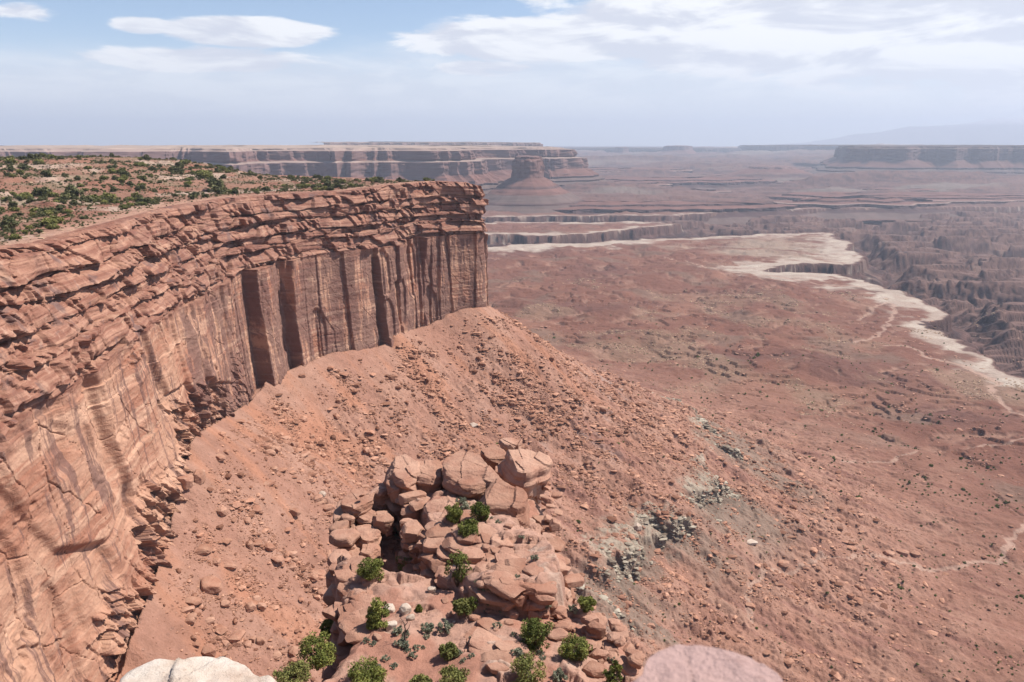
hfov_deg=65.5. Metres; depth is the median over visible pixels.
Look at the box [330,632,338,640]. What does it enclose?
rock
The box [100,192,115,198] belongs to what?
juniper
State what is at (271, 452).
fallen rock
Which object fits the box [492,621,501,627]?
desert tuft
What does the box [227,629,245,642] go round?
fallen rock
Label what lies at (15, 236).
juniper
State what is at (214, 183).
juniper
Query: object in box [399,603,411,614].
boulder
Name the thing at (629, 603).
fallen rock
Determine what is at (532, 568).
rock
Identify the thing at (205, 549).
fallen rock
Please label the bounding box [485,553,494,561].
rock
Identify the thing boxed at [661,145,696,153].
butte
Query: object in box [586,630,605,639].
boulder
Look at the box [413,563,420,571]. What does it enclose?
rock
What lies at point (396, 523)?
rock
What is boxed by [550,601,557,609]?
boulder
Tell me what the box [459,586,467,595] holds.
boulder
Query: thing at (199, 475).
rock
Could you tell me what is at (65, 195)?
juniper
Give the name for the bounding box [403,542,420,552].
rock
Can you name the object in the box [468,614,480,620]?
boulder
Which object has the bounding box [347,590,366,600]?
rock
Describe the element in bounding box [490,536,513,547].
rock
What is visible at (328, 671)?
rock
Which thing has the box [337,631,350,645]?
rock
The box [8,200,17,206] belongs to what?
juniper
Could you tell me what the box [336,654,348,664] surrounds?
rock
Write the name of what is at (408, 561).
rock
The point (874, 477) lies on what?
brush
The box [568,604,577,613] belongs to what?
sagebrush
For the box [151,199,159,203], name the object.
juniper
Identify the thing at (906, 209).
mesa
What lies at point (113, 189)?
juniper
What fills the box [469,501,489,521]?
juniper
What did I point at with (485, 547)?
boulder
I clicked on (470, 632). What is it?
rock
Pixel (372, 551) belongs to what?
boulder
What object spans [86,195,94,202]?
juniper
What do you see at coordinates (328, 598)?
rock
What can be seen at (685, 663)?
boulder
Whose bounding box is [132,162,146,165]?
juniper
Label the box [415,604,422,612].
juniper
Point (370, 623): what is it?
juniper
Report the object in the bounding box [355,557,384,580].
juniper
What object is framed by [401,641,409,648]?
sagebrush
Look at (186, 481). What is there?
rock
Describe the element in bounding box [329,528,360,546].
rock
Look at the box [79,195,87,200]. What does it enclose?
juniper
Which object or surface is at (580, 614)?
boulder
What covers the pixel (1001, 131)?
mountains
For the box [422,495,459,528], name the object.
boulder
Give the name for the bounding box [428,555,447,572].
rock
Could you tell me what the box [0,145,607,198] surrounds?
mesa
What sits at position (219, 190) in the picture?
juniper
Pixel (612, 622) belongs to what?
boulder
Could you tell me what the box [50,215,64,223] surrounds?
juniper
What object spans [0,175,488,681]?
cliff
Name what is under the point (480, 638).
rock
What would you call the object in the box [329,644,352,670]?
boulder
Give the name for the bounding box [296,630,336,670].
juniper
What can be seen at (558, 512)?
boulder
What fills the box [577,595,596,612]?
shrub
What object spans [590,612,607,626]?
boulder
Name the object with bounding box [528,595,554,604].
rock
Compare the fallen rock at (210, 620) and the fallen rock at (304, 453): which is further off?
the fallen rock at (304, 453)
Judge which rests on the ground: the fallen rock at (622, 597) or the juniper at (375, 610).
the fallen rock at (622, 597)
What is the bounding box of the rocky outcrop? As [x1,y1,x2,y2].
[321,468,643,681]
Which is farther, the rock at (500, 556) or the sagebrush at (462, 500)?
the sagebrush at (462, 500)
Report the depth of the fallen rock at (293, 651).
320.43 m
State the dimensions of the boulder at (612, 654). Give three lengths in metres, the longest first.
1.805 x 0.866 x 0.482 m
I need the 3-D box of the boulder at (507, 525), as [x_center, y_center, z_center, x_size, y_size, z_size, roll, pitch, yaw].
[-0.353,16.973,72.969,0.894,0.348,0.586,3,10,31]
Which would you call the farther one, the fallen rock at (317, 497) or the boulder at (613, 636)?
the fallen rock at (317, 497)
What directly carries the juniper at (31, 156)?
on the mesa top at (23, 188)
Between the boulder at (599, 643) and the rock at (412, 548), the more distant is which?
the rock at (412, 548)
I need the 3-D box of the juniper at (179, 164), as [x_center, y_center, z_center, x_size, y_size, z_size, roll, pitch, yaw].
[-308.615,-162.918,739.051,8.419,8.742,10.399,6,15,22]
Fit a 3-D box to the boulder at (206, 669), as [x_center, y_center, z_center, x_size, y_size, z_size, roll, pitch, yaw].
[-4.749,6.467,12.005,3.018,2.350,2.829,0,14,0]
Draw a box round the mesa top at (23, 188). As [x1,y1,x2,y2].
[0,157,417,245]
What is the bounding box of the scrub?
[0,156,414,243]
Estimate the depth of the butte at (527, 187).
4736.63 m
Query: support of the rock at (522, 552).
on the rocky outcrop
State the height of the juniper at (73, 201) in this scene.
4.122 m
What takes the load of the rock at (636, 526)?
on the ground
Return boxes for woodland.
[0,154,434,239]
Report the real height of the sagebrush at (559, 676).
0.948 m
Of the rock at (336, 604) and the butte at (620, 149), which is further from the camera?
the butte at (620, 149)
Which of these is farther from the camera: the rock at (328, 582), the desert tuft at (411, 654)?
the rock at (328, 582)
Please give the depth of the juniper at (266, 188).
632.76 m
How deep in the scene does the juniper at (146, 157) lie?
815.67 m
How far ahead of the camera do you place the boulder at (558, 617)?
62.77 m
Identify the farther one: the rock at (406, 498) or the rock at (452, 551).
the rock at (406, 498)
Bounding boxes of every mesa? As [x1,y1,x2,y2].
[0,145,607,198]
[323,142,542,145]
[552,200,822,225]
[561,147,741,151]
[589,167,693,172]
[599,166,640,167]
[603,176,776,189]
[613,181,673,186]
[689,188,731,192]
[738,144,837,151]
[765,192,862,199]
[772,198,960,220]
[803,145,1023,173]
[806,195,1023,203]
[826,191,1023,196]
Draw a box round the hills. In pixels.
[735,143,922,147]
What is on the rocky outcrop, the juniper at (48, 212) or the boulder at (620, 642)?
the boulder at (620, 642)
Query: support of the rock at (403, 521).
on the rocky outcrop
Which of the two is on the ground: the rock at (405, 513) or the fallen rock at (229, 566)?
the fallen rock at (229, 566)
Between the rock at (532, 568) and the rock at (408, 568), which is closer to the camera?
the rock at (532, 568)
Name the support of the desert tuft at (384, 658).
on the rocky outcrop
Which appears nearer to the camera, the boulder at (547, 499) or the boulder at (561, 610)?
the boulder at (561, 610)
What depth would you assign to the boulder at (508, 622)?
61.11 m
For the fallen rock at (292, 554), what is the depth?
372.75 m
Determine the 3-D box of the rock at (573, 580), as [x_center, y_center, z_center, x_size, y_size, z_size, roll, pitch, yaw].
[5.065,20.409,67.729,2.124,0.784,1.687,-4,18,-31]
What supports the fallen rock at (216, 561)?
on the ground
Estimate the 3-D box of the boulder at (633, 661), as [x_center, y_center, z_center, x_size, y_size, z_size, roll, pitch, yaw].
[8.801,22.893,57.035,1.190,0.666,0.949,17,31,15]
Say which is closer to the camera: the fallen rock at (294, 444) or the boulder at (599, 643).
the boulder at (599, 643)
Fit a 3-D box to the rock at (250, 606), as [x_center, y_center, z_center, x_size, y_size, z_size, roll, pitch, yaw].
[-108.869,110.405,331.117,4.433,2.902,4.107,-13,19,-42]
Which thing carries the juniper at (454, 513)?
on the rocky outcrop
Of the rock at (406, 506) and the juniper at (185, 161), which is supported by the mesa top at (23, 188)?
the juniper at (185, 161)
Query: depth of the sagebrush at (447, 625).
60.38 m
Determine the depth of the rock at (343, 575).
68.11 m
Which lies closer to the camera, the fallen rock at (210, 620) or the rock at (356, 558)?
the rock at (356, 558)
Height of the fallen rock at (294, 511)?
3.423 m
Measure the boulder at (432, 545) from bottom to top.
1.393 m
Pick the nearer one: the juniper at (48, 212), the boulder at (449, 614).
the boulder at (449, 614)
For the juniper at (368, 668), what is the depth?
54.29 m
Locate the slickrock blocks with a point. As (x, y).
(36, 234)
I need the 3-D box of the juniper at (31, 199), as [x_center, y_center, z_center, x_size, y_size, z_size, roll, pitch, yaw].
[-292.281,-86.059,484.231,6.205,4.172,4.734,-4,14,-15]
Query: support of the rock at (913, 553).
on the ground
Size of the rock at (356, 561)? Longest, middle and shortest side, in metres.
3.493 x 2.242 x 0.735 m
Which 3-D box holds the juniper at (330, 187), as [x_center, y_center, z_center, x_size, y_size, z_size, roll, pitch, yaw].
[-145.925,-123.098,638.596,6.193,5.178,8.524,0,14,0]
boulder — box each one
[119,656,276,681]
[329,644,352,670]
[340,488,373,518]
[349,546,360,556]
[355,524,381,548]
[356,509,375,525]
[359,543,380,559]
[373,510,393,536]
[373,633,381,641]
[376,489,387,496]
[381,534,393,540]
[384,603,394,612]
[385,454,420,493]
[386,479,401,502]
[386,620,396,630]
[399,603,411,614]
[406,614,414,620]
[417,459,442,492]
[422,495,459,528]
[422,537,454,565]
[427,586,435,592]
[441,596,448,603]
[442,449,502,500]
[446,611,452,616]
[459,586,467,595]
[468,585,474,592]
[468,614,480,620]
[476,580,484,587]
[479,479,529,527]
[480,446,505,468]
[482,543,489,551]
[484,609,493,613]
[495,463,502,477]
[498,438,521,451]
[500,448,552,504]
[501,597,514,610]
[503,523,512,528]
[503,619,513,625]
[504,608,518,619]
[509,593,528,606]
[518,583,537,595]
[522,598,531,610]
[527,610,542,620]
[529,601,545,610]
[532,515,554,533]
[541,495,551,506]
[542,611,549,617]
[543,485,550,489]
[543,515,552,522]
[546,504,554,508]
[547,628,569,640]
[549,518,560,531]
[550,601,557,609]
[550,605,568,617]
[551,492,562,498]
[552,623,571,630]
[554,509,562,515]
[554,614,564,619]
[555,553,565,565]
[557,620,575,631]
[572,608,591,618]
[577,636,596,650]
[580,614,598,624]
[580,626,585,634]
[582,660,608,678]
[586,620,605,638]
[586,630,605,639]
[588,648,608,661]
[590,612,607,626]
[594,639,602,648]
[602,642,618,655]
[604,643,617,662]
[606,629,628,641]
[606,632,634,656]
[608,618,620,631]
[612,654,638,675]
[613,625,627,631]
[614,635,625,647]
[625,647,644,660]
[627,654,642,669]
[633,644,782,681]
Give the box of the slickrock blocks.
[0,157,370,244]
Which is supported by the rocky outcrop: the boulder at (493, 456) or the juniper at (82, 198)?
the boulder at (493, 456)
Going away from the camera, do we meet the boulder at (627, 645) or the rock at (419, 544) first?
the boulder at (627, 645)
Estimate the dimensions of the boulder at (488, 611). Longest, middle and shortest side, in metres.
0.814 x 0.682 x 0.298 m
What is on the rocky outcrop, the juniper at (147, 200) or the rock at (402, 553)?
the rock at (402, 553)
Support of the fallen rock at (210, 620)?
on the ground
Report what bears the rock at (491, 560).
on the rocky outcrop
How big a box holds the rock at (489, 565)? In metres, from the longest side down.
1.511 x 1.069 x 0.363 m
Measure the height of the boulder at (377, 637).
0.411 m
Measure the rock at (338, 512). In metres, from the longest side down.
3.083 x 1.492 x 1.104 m
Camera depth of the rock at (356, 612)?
63.00 m
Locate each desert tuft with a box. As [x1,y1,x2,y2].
[381,654,389,660]
[389,662,397,668]
[393,639,401,646]
[407,651,417,658]
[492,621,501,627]
[530,554,538,559]
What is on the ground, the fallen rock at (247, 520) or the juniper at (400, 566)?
the fallen rock at (247, 520)
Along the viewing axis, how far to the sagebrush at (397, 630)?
59.80 m
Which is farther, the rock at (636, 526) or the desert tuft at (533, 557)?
the rock at (636, 526)
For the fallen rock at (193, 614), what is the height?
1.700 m
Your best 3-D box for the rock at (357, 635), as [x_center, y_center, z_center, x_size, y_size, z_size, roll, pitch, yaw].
[-11.006,22.331,60.530,3.296,0.693,2.089,4,17,-8]
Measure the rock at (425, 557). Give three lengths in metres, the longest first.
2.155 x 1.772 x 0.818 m
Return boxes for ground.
[112,146,1023,681]
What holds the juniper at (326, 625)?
on the rocky outcrop
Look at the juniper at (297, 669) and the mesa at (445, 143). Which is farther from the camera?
the mesa at (445, 143)
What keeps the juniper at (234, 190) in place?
on the mesa top at (23, 188)
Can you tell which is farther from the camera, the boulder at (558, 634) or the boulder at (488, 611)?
the boulder at (488, 611)
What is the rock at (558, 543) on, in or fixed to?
on the rocky outcrop
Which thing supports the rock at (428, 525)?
on the rocky outcrop
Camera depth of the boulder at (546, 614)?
62.56 m
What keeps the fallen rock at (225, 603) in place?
on the ground
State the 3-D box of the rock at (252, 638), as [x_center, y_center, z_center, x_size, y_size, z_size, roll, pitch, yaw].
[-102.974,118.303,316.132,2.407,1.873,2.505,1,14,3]
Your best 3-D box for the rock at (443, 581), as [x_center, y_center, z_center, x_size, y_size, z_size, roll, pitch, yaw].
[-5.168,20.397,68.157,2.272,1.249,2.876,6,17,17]
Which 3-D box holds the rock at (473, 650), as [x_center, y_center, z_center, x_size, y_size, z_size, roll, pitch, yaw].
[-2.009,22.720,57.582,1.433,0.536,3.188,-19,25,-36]
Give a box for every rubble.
[152,309,1023,681]
[495,296,1021,556]
[575,392,743,630]
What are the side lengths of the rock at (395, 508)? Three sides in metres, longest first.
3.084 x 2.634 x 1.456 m
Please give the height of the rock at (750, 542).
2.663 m
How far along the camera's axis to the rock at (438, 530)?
73.91 m
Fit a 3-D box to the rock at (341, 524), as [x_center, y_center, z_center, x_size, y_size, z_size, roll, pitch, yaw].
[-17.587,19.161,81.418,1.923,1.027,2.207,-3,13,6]
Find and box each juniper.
[0,218,19,228]
[2,157,17,163]
[6,233,21,239]
[7,166,14,171]
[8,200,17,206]
[9,207,19,211]
[14,191,32,196]
[18,156,26,159]
[20,164,27,168]
[26,197,35,202]
[28,153,40,158]
[30,186,49,195]
[32,159,43,163]
[39,217,58,224]
[40,170,52,176]
[43,210,52,214]
[44,224,59,228]
[45,192,59,196]
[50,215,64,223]
[55,204,62,210]
[60,191,70,199]
[63,184,83,198]
[63,208,72,212]
[69,199,78,204]
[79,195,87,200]
[85,194,101,201]
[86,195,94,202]
[99,175,109,178]
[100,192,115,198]
[108,168,116,173]
[110,186,117,191]
[116,177,127,181]
[119,170,130,175]
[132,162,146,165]
[137,198,150,203]
[142,154,149,159]
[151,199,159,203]
[167,165,181,172]
[174,161,183,168]
[180,159,190,164]
[187,192,196,198]
[194,169,213,178]
[207,177,225,190]
[214,187,224,193]
[231,187,238,193]
[261,186,270,190]
[271,659,311,681]
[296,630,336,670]
[318,619,333,637]
[323,179,330,185]
[327,184,333,190]
[347,655,388,681]
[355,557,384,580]
[365,597,389,628]
[365,617,378,630]
[395,555,412,570]
[408,673,432,681]
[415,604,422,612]
[438,642,458,660]
[439,664,469,681]
[444,502,462,523]
[452,598,471,615]
[457,517,478,537]
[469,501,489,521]
[510,650,546,681]
[518,617,554,653]
[557,633,592,660]
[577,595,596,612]
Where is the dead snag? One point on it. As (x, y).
(405, 631)
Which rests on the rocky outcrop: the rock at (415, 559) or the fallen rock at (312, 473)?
the rock at (415, 559)
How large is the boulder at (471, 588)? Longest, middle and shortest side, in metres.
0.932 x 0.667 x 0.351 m
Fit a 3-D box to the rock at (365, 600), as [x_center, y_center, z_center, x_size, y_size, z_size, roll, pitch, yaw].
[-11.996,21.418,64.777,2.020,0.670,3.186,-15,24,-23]
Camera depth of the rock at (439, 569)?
68.61 m
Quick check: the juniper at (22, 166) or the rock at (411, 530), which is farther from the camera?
the juniper at (22, 166)
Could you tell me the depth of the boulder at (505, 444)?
93.41 m
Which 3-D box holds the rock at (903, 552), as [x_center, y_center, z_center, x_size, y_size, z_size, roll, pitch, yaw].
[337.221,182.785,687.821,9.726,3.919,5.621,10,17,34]
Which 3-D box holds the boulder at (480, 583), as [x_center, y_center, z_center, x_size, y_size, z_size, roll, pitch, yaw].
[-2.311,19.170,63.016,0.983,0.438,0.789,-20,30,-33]
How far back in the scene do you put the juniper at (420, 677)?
54.04 m
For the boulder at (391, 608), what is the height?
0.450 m
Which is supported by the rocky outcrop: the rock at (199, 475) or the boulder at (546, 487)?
the boulder at (546, 487)
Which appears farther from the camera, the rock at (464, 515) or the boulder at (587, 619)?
the rock at (464, 515)
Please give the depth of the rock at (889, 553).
675.59 m
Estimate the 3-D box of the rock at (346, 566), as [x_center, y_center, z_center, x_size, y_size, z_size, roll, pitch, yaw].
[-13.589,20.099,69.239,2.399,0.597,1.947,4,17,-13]
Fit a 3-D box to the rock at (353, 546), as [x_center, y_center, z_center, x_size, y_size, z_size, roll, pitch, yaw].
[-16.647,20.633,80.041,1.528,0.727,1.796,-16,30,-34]
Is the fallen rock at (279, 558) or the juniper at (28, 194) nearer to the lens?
the fallen rock at (279, 558)
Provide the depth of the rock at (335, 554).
74.99 m
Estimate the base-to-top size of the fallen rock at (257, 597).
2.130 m
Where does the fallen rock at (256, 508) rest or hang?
on the ground
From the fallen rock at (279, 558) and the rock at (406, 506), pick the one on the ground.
the fallen rock at (279, 558)
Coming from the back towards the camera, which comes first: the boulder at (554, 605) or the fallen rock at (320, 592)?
the fallen rock at (320, 592)
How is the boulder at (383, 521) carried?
on the rocky outcrop
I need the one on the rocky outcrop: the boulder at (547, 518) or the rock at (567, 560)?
the rock at (567, 560)
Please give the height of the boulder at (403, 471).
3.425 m
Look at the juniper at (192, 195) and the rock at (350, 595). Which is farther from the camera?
the juniper at (192, 195)
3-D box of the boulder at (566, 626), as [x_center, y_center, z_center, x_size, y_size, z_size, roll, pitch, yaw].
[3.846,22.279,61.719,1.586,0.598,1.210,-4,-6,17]
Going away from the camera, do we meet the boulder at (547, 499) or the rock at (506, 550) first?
the rock at (506, 550)
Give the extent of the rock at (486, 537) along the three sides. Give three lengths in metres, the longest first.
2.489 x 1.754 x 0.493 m
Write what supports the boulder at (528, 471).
on the rocky outcrop
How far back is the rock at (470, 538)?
71.18 m
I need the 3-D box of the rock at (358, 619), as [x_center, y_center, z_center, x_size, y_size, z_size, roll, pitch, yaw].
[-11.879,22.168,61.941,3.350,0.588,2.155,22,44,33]
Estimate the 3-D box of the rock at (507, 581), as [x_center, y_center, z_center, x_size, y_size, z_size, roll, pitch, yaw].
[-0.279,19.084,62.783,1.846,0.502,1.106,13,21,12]
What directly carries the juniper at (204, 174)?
on the mesa top at (23, 188)
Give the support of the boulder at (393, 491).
on the rocky outcrop
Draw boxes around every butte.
[483,155,584,213]
[613,147,628,152]
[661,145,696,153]
[722,165,809,176]
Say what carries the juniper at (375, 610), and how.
on the rocky outcrop
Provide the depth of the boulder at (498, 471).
87.06 m
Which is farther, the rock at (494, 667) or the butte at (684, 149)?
the butte at (684, 149)
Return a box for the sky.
[0,0,1023,145]
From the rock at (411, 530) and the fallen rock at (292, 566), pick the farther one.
the fallen rock at (292, 566)
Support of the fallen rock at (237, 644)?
on the ground
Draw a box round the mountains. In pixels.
[772,117,1023,144]
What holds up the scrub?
on the mesa top at (23, 188)
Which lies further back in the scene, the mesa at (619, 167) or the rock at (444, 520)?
the mesa at (619, 167)
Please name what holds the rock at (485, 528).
on the rocky outcrop
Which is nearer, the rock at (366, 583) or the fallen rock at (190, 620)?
the rock at (366, 583)
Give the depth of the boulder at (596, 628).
60.24 m
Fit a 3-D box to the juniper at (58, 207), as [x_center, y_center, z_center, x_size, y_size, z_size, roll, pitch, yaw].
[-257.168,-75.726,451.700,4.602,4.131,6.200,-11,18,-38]
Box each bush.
[444,549,471,587]
[467,596,477,612]
[602,659,623,681]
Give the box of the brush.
[516,307,1023,681]
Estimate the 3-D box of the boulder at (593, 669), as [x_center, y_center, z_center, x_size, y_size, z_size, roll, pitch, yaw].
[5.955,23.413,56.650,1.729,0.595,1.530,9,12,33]
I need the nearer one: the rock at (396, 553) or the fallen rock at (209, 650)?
the rock at (396, 553)
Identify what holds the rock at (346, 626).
on the rocky outcrop
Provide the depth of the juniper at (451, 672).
53.83 m
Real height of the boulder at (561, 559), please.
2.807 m
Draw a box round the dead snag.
[384,619,409,641]
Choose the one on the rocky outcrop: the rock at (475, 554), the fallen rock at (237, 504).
the rock at (475, 554)
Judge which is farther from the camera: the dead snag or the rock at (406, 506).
the rock at (406, 506)
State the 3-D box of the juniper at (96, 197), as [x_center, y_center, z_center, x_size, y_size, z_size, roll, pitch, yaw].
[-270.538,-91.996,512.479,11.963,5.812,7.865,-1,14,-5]
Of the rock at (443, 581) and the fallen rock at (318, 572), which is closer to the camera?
the rock at (443, 581)
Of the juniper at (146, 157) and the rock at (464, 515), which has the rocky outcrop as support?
the rock at (464, 515)
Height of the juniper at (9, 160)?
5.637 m
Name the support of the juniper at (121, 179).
on the mesa top at (23, 188)
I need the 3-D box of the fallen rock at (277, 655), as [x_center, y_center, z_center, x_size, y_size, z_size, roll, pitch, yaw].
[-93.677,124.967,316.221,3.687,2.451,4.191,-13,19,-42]
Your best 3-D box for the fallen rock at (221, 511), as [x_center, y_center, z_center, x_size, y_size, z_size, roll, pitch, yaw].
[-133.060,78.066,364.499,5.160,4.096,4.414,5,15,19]
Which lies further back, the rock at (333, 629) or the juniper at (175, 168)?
the juniper at (175, 168)
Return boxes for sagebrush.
[392,625,402,635]
[393,527,398,536]
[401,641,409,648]
[420,622,433,632]
[437,618,454,633]
[456,496,465,502]
[460,501,470,509]
[510,647,523,658]
[552,667,567,681]
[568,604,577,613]
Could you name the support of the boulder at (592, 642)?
on the rocky outcrop
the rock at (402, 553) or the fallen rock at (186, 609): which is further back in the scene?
the fallen rock at (186, 609)
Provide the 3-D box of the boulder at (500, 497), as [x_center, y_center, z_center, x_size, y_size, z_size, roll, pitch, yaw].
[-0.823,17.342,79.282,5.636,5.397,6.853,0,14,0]
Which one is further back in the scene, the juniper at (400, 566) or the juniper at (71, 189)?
the juniper at (71, 189)
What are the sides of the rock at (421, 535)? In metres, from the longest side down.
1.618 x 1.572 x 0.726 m
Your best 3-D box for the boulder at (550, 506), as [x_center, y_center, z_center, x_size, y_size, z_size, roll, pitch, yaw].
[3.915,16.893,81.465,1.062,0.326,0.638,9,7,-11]
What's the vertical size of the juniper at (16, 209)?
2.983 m
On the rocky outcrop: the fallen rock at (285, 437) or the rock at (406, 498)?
the rock at (406, 498)
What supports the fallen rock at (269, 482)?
on the ground
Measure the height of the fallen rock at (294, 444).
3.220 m
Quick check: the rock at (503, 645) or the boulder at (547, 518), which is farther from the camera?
the boulder at (547, 518)
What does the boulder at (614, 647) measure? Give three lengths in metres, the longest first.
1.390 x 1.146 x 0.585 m
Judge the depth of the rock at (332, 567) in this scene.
73.29 m
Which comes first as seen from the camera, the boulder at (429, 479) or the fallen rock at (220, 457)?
the boulder at (429, 479)
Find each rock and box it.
[176,474,193,489]
[181,605,194,612]
[184,617,195,624]
[185,596,202,605]
[187,612,196,617]
[193,469,205,484]
[195,543,212,554]
[201,575,221,594]
[202,643,215,656]
[205,617,214,624]
[212,558,220,565]
[214,624,227,634]
[215,454,226,460]
[216,506,227,516]
[220,599,230,606]
[221,640,229,646]
[225,563,236,569]
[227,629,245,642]
[231,502,241,507]
[232,640,241,647]
[235,419,245,422]
[244,517,250,522]
[244,601,256,611]
[244,640,251,646]
[245,540,253,548]
[249,636,255,642]
[252,505,260,512]
[252,595,260,600]
[253,539,261,545]
[256,637,265,645]
[258,602,266,610]
[264,480,275,485]
[264,543,274,551]
[265,449,275,455]
[270,446,279,451]
[270,466,277,472]
[270,555,284,561]
[273,651,281,659]
[279,436,288,439]
[288,646,299,656]
[289,507,300,515]
[289,551,296,557]
[289,562,295,569]
[289,655,306,664]
[290,442,298,447]
[300,451,309,456]
[306,457,316,461]
[307,470,316,476]
[309,574,318,580]
[312,569,325,575]
[313,494,322,501]
[317,589,325,595]
[321,662,335,678]
[322,604,338,620]
[323,504,334,511]
[323,584,334,605]
[326,572,331,587]
[327,549,351,565]
[328,563,336,575]
[329,520,348,534]
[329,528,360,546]
[330,621,338,633]
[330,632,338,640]
[331,584,335,597]
[333,507,343,522]
[333,569,358,583]
[334,602,342,610]
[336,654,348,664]
[337,582,350,597]
[337,605,344,616]
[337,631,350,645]
[338,544,355,550]
[338,612,349,624]
[339,620,355,635]
[340,513,354,525]
[340,556,371,566]
[340,614,365,625]
[342,564,351,569]
[343,603,356,612]
[345,624,385,644]
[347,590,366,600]
[349,593,374,609]
[349,608,363,614]
[350,560,369,568]
[351,563,363,573]
[359,608,382,617]
[362,568,382,586]
[384,498,402,516]
[394,520,399,531]
[395,549,401,564]
[398,490,426,504]
[398,550,409,557]
[398,557,413,564]
[399,518,412,525]
[400,507,419,519]
[401,519,424,542]
[402,563,413,573]
[403,503,409,509]
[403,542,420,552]
[408,541,418,552]
[409,497,427,511]
[411,553,419,563]
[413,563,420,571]
[415,538,424,549]
[418,530,425,539]
[420,553,436,563]
[420,568,434,578]
[421,560,429,570]
[424,521,434,530]
[425,523,452,537]
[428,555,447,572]
[435,566,447,578]
[437,566,454,589]
[441,516,458,525]
[442,536,475,551]
[448,548,458,555]
[451,527,477,543]
[460,510,477,522]
[461,546,483,562]
[464,625,477,640]
[468,626,501,650]
[469,646,491,653]
[473,561,489,572]
[474,536,482,543]
[474,543,483,547]
[474,587,514,606]
[477,523,497,536]
[477,617,504,630]
[480,649,512,663]
[481,533,491,543]
[484,571,512,583]
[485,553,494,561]
[485,573,525,599]
[485,662,508,674]
[486,562,494,569]
[487,558,495,562]
[489,564,521,576]
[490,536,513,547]
[491,534,507,543]
[491,547,499,554]
[495,552,520,562]
[495,559,504,564]
[495,640,529,654]
[499,547,513,553]
[499,578,516,584]
[504,558,529,575]
[507,652,516,660]
[514,549,529,556]
[521,581,556,595]
[523,562,543,575]
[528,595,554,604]
[542,532,555,538]
[547,536,565,551]
[560,565,570,574]
[564,557,570,566]
[564,573,584,587]
[565,587,571,599]
[571,588,575,604]
[596,405,607,411]
[618,595,626,600]
[623,600,632,606]
[632,522,641,530]
[647,623,655,628]
[747,539,757,545]
[778,560,788,566]
[883,550,894,556]
[896,549,908,556]
[910,550,920,556]
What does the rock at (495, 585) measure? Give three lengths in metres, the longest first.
3.664 x 2.352 x 0.771 m
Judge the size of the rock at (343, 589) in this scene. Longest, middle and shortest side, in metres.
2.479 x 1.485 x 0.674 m
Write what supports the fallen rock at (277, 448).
on the ground
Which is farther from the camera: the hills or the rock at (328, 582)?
the hills
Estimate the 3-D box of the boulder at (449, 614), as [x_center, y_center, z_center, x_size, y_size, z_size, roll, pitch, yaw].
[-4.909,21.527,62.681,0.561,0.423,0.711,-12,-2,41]
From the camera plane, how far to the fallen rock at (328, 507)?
424.47 m
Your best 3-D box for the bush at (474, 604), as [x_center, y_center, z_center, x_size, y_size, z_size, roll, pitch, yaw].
[-3.095,20.579,62.290,0.939,1.561,0.982,8,16,29]
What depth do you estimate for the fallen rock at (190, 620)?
305.37 m
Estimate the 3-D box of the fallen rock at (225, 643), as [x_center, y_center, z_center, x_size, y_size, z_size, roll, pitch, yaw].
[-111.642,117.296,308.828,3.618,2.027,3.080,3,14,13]
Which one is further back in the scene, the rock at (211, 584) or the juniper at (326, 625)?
the rock at (211, 584)
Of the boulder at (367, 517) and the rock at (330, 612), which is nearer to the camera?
the rock at (330, 612)
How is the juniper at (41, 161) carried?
on the mesa top at (23, 188)
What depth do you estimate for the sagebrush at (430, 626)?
60.38 m
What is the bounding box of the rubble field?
[512,276,1023,426]
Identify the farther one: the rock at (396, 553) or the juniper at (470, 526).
the rock at (396, 553)
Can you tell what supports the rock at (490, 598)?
on the rocky outcrop
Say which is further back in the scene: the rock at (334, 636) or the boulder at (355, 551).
the boulder at (355, 551)
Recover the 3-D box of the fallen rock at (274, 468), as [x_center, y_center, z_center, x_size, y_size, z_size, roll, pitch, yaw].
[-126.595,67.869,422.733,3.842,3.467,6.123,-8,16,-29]
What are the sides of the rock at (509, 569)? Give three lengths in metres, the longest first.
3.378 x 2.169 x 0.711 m
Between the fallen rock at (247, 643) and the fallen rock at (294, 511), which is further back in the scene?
the fallen rock at (294, 511)
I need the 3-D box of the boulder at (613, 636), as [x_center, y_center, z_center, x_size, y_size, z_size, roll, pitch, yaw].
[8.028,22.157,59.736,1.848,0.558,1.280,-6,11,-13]
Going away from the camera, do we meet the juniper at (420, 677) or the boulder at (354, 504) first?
the juniper at (420, 677)
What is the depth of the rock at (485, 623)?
60.99 m
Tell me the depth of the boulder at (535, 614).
62.11 m

